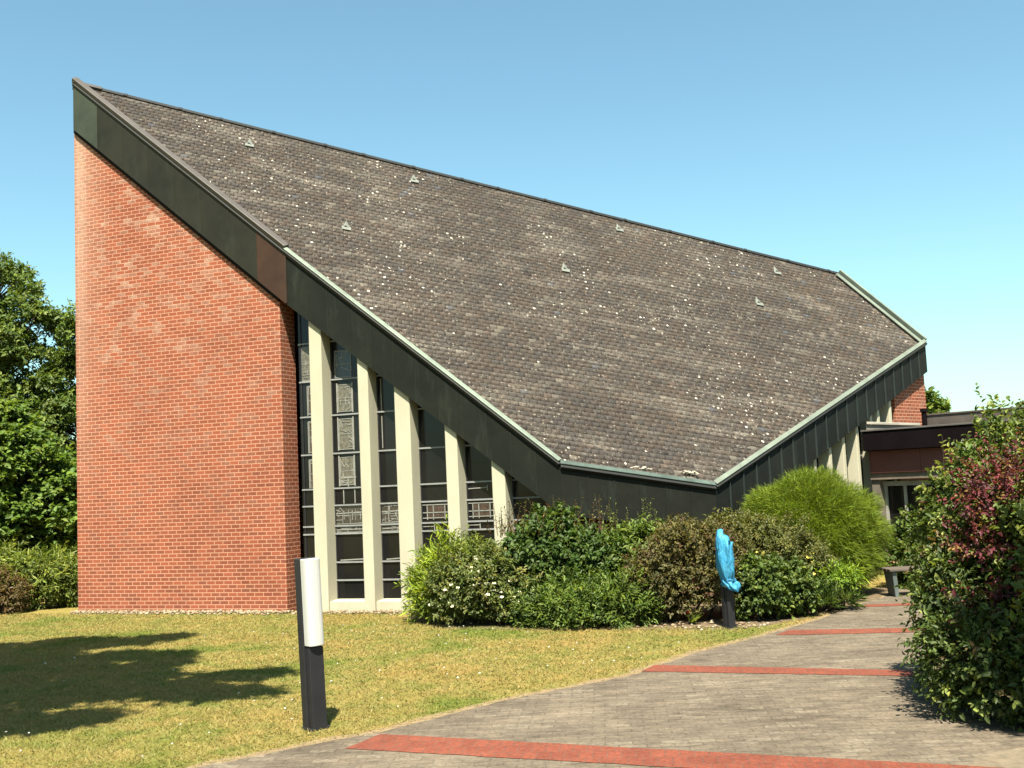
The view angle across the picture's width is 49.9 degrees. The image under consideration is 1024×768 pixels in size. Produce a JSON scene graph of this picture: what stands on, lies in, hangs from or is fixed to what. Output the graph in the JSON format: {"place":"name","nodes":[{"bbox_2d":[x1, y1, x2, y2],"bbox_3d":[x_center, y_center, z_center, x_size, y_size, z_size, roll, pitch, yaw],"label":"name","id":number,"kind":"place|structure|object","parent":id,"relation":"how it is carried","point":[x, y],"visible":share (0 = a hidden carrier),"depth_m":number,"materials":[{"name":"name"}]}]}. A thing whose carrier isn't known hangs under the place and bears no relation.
{"place":"outdoors","nodes":[
{"label":"outdoors","id":0,"kind":"place"},
{"bbox_2d":[0,475,1022,767],"bbox_3d":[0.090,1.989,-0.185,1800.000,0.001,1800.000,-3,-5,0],"label":"ground","id":1,"kind":"structure","parent":0,"point":[880,583],"depth_m":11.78,"materials":[{"name":"green plant"}]},
{"bbox_2d":[0,563,34,613],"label":"rust bush","id":2,"kind":"object","parent":1,"relation":"on","point":[17,606],"visible":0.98,"depth_m":21.11,"materials":[{"name":"brown plant"}]},
{"bbox_2d":[0,248,76,463],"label":"tree","id":3,"kind":"object","parent":1,"relation":"on","point":[20,344],"visible":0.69,"depth_m":31.16,"materials":[{"name":"green plant"}]},
{"bbox_2d":[0,397,77,554],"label":"tree","id":4,"kind":"object","parent":1,"relation":"on","point":[38,489],"visible":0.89,"depth_m":26.17,"materials":[{"name":"green plant"}]},
{"bbox_2d":[0,537,77,611],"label":"hedge bush","id":5,"kind":"object","parent":1,"relation":"on","point":[59,589],"visible":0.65,"depth_m":21.75,"materials":[{"name":"green plant"}]},
{"bbox_2d":[294,557,329,731],"bbox_3d":[-1.721,2.237,9.491,0.190,1.460,0.213,-1,-5,-38],"label":"bollard lamp","id":6,"kind":"object","parent":1,"relation":"on","point":[310,623],"visible":1,"depth_m":9.43,"materials":[{"name":"black metal"}]},
{"bbox_2d":[70,608,769,628],"bbox_3d":[-2.295,3.752,17.895,13.218,0.084,1.418,-6,-6,29],"label":"gravel strip","id":7,"kind":"object","parent":1,"relation":"on","point":[206,612],"visible":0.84,"depth_m":19.03,"materials":[{"name":"grey gravel"}]},
{"bbox_2d":[72,77,929,611],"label":"church","id":8,"kind":"structure","parent":1,"relation":"on","point":[358,375],"depth_m":20.19,"materials":[{"name":"grey tile"}]},
{"bbox_2d":[298,313,314,557],"bbox_3d":[-3.545,0.957,19.407,0.408,5.592,0.056,-5,-6,21],"label":"window","id":9,"kind":"structure","parent":8,"relation":"in","point":[303,327],"depth_m":19.43,"materials":[{"name":"black glass"}]},
{"bbox_2d":[329,338,364,598],"bbox_3d":[-2.813,1.140,19.113,0.734,5.107,0.056,-5,-6,21],"label":"window","id":10,"kind":"structure","parent":8,"relation":"in","point":[344,376],"depth_m":19.09,"materials":[{"name":"black glass"}]},
{"bbox_2d":[375,373,400,597],"bbox_3d":[-2.062,1.433,18.804,0.530,4.399,0.056,-5,-6,21],"label":"window","id":11,"kind":"structure","parent":8,"relation":"in","point":[385,390],"depth_m":18.79,"materials":[{"name":"black glass"}]},
{"bbox_2d":[417,404,448,556],"bbox_3d":[-1.265,1.675,18.481,0.667,3.787,0.056,-5,-6,21],"label":"window","id":12,"kind":"structure","parent":8,"relation":"in","point":[432,452],"depth_m":18.51,"materials":[{"name":"black glass"}]},
{"bbox_2d":[464,440,494,558],"bbox_3d":[-0.482,1.946,18.161,0.631,3.118,0.056,-5,-6,21],"label":"window","id":13,"kind":"structure","parent":8,"relation":"in","point":[479,489],"depth_m":18.19,"materials":[{"name":"black glass"}]},
{"bbox_2d":[512,477,545,539],"bbox_3d":[0.448,2.195,17.787,0.958,2.468,0.056,-5,-6,21],"label":"window","id":14,"kind":"structure","parent":8,"relation":"in","point":[521,493],"depth_m":17.91,"materials":[{"name":"black glass"}]},
{"bbox_2d":[845,440,848,484],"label":"window","id":15,"kind":"structure","parent":8,"relation":"in","point":[845,440],"depth_m":21.86,"materials":[{"name":"grey glass"}]},
{"bbox_2d":[858,425,864,493],"bbox_3d":[6.940,1.878,22.107,0.560,3.322,0.050,3,-7,-45],"label":"window","id":16,"kind":"structure","parent":8,"relation":"in","point":[859,426],"depth_m":22.29,"materials":[{"name":"black glass"}]},
{"bbox_2d":[186,592,887,767],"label":"soil verge","id":17,"kind":"structure","parent":1,"relation":"on","point":[317,741],"depth_m":10.10,"materials":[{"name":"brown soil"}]},
{"bbox_2d":[878,507,930,588],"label":"shrub","id":18,"kind":"object","parent":17,"relation":"on","point":[898,555],"visible":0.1,"depth_m":18.51,"materials":[{"name":"green plant"}]},
{"bbox_2d":[898,382,1023,699],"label":"tall shrub","id":19,"kind":"object","parent":17,"relation":"on","point":[936,511],"visible":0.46,"depth_m":9.79,"materials":[{"name":"green plant"}]},
{"bbox_2d":[919,427,1023,706],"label":"red barberry","id":20,"kind":"object","parent":17,"relation":"on","point":[985,508],"visible":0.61,"depth_m":9.14,"materials":[{"name":"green plant"}]},
{"bbox_2d":[406,587,887,629],"bbox_3d":[2.384,3.447,16.675,8.202,0.001,4.680,-3,-5,0],"label":"flower bed","id":21,"kind":"object","parent":1,"relation":"on","point":[717,615],"visible":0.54,"depth_m":15.73,"materials":[{"name":"soil"}]},
{"bbox_2d":[392,514,492,623],"bbox_3d":[-0.952,2.860,17.042,1.830,1.694,1.674,-3,-5,0],"label":"conifer bush","id":22,"kind":"object","parent":21,"relation":"on","point":[415,587],"visible":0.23,"depth_m":16.73,"materials":[{"name":"green plant"}]},
{"bbox_2d":[420,523,551,624],"bbox_3d":[-0.343,2.796,16.245,2.093,1.502,1.467,-3,-5,0],"label":"flowering bush","id":23,"kind":"object","parent":21,"relation":"on","point":[479,593],"visible":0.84,"depth_m":15.94,"materials":[{"name":"green plant"}]},
{"bbox_2d":[483,494,627,619],"bbox_3d":[0.599,2.602,16.352,2.354,1.892,1.406,-4,-5,15],"label":"leafy bush","id":24,"kind":"object","parent":21,"relation":"on","point":[565,542],"visible":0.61,"depth_m":16.09,"materials":[{"name":"green plant"}]},
{"bbox_2d":[497,556,681,630],"bbox_3d":[1.101,2.957,15.520,2.654,1.048,1.485,-3,-5,0],"label":"spreading juniper","id":25,"kind":"object","parent":21,"relation":"on","point":[552,603],"visible":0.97,"depth_m":15.23,"materials":[{"name":"green plant"}]},
{"bbox_2d":[586,497,685,617],"bbox_3d":[1.849,2.607,16.576,1.894,1.782,1.391,-3,-5,0],"label":"upright shrub","id":26,"kind":"object","parent":21,"relation":"on","point":[632,536],"visible":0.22,"depth_m":16.44,"materials":[{"name":"green plant"}]},
{"bbox_2d":[614,513,753,621],"bbox_3d":[2.497,2.585,15.564,2.155,1.525,1.340,-3,-5,0],"label":"brown bush","id":27,"kind":"object","parent":21,"relation":"on","point":[698,582],"visible":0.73,"depth_m":15.29,"materials":[{"name":"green plant"}]},
{"bbox_2d":[685,610,702,621],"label":"plant","id":28,"kind":"object","parent":21,"relation":"on","point":[696,616],"visible":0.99,"depth_m":15.04,"materials":[{"name":"green plant"}]},
{"bbox_2d":[720,581,736,628],"bbox_3d":[2.863,2.679,14.607,0.141,1.110,0.170,-1,-5,-22],"label":"bollard lamp","id":29,"kind":"object","parent":21,"relation":"on","point":[727,601],"visible":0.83,"depth_m":14.55,"materials":[{"name":"black metal"}]},
{"bbox_2d":[715,529,740,591],"bbox_3d":[2.867,2.346,14.627,0.301,0.839,0.411,-3,-5,0],"label":"plastic bag","id":30,"kind":"object","parent":29,"relation":"hanging from","point":[725,561],"visible":1,"depth_m":14.50,"materials":[{"name":"blue plastic"}]},
{"bbox_2d":[702,501,843,610],"bbox_3d":[3.860,2.529,16.241,2.485,1.644,1.423,-1,-5,-12],"label":"potentilla bush","id":31,"kind":"object","parent":21,"relation":"on","point":[767,542],"visible":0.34,"depth_m":16.06,"materials":[{"name":"green plant"}]},
{"bbox_2d":[733,549,823,621],"bbox_3d":[3.648,2.805,15.419,1.396,1.006,0.980,0,-6,-29],"label":"spindle bush","id":32,"kind":"object","parent":21,"relation":"on","point":[779,587],"visible":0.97,"depth_m":15.18,"materials":[{"name":"green plant"}]},
{"bbox_2d":[734,463,896,588],"bbox_3d":[4.815,2.371,18.047,2.858,2.199,2.296,-3,-5,0],"label":"feathery shrub","id":33,"kind":"object","parent":21,"relation":"on","point":[844,516],"visible":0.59,"depth_m":17.51,"materials":[{"name":"green plant"}]},
{"bbox_2d":[792,575,873,612],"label":"sedge clump","id":34,"kind":"object","parent":21,"relation":"on","point":[838,596],"visible":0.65,"depth_m":15.66,"materials":[{"name":"green plant"}]},
{"bbox_2d":[812,556,870,609],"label":"yellow bush","id":35,"kind":"object","parent":21,"relation":"on","point":[853,577],"visible":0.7,"depth_m":15.91,"materials":[{"name":"green plant"}]},
{"bbox_2d":[925,386,951,470],"bbox_3d":[11.374,2.151,29.905,1.874,4.231,1.806,-3,-5,0],"label":"tree","id":36,"kind":"object","parent":1,"relation":"on","point":[934,404],"visible":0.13,"depth_m":29.82,"materials":[{"name":"green plant"}]},
{"bbox_2d":[860,406,1023,566],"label":"annex","id":37,"kind":"object","parent":1,"relation":"on","point":[903,450],"visible":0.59,"depth_m":21.45,"materials":[{"name":"red brick"}]},
{"bbox_2d":[883,479,941,536],"bbox_3d":[10.015,2.239,19.371,0.125,1.290,7.239,3,-7,-45],"label":"window","id":38,"kind":"structure","parent":37,"relation":"in","point":[897,493],"depth_m":21.75,"materials":[{"name":"black glass"}]},
{"bbox_2d":[893,539,1023,731],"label":"shrub","id":39,"kind":"object","parent":1,"relation":"on","point":[973,671],"visible":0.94,"depth_m":8.64,"materials":[{"name":"green plant"}]},
{"bbox_2d":[1007,498,1023,649],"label":"broadleaf shrub","id":40,"kind":"object","parent":1,"relation":"on","point":[1018,585],"visible":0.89,"depth_m":8.34,"materials":[{"name":"green plant"}]},
{"bbox_2d":[0,0,1023,438],"label":"sky","id":41,"kind":"structure","parent":0,"point":[880,143],"materials":[{"name":"blue"}]},
{"bbox_2d":[198,580,1023,767],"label":"path","id":42,"kind":"structure","parent":0,"point":[879,718],"depth_m":9.23,"materials":[{"name":"grey stone"}]},
{"bbox_2d":[347,734,1001,767],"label":"path band","id":43,"kind":"object","parent":42,"relation":"on","point":[562,752],"visible":1,"depth_m":8.04,"materials":[{"name":"red brick"}]},
{"bbox_2d":[642,665,937,675],"bbox_3d":[2.863,2.902,11.130,3.104,0.001,0.415,-5,-6,22],"label":"path band","id":44,"kind":"object","parent":42,"relation":"on","point":[716,669],"visible":0.85,"depth_m":11.20,"materials":[{"name":"red brick"}]},
{"bbox_2d":[777,628,922,634],"bbox_3d":[4.361,3.070,13.676,2.130,0.001,0.434,-4,-5,11],"label":"path band","id":45,"kind":"object","parent":42,"relation":"on","point":[841,631],"visible":0.72,"depth_m":13.71,"materials":[{"name":"red brick"}]},
{"bbox_2d":[860,603,913,606],"bbox_3d":[5.755,3.238,16.171,1.387,0.001,0.312,-3,-5,5],"label":"path band","id":46,"kind":"object","parent":42,"relation":"on","point":[875,605],"visible":0.43,"depth_m":16.19,"materials":[{"name":"red brick"}]},
{"bbox_2d":[880,566,920,596],"bbox_3d":[6.687,3.094,17.339,1.600,0.443,0.490,-3,-5,0],"label":"bench","id":47,"kind":"object","parent":42,"relation":"on","point":[890,574],"visible":0.45,"depth_m":17.25,"materials":[{"name":"grey concrete"}]},
{"bbox_2d":[966,747,1023,767],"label":"sand patch","id":48,"kind":"object","parent":42,"relation":"on","point":[1012,758],"visible":1,"depth_m":7.44,"materials":[{"name":"beige sand"}]}
]}

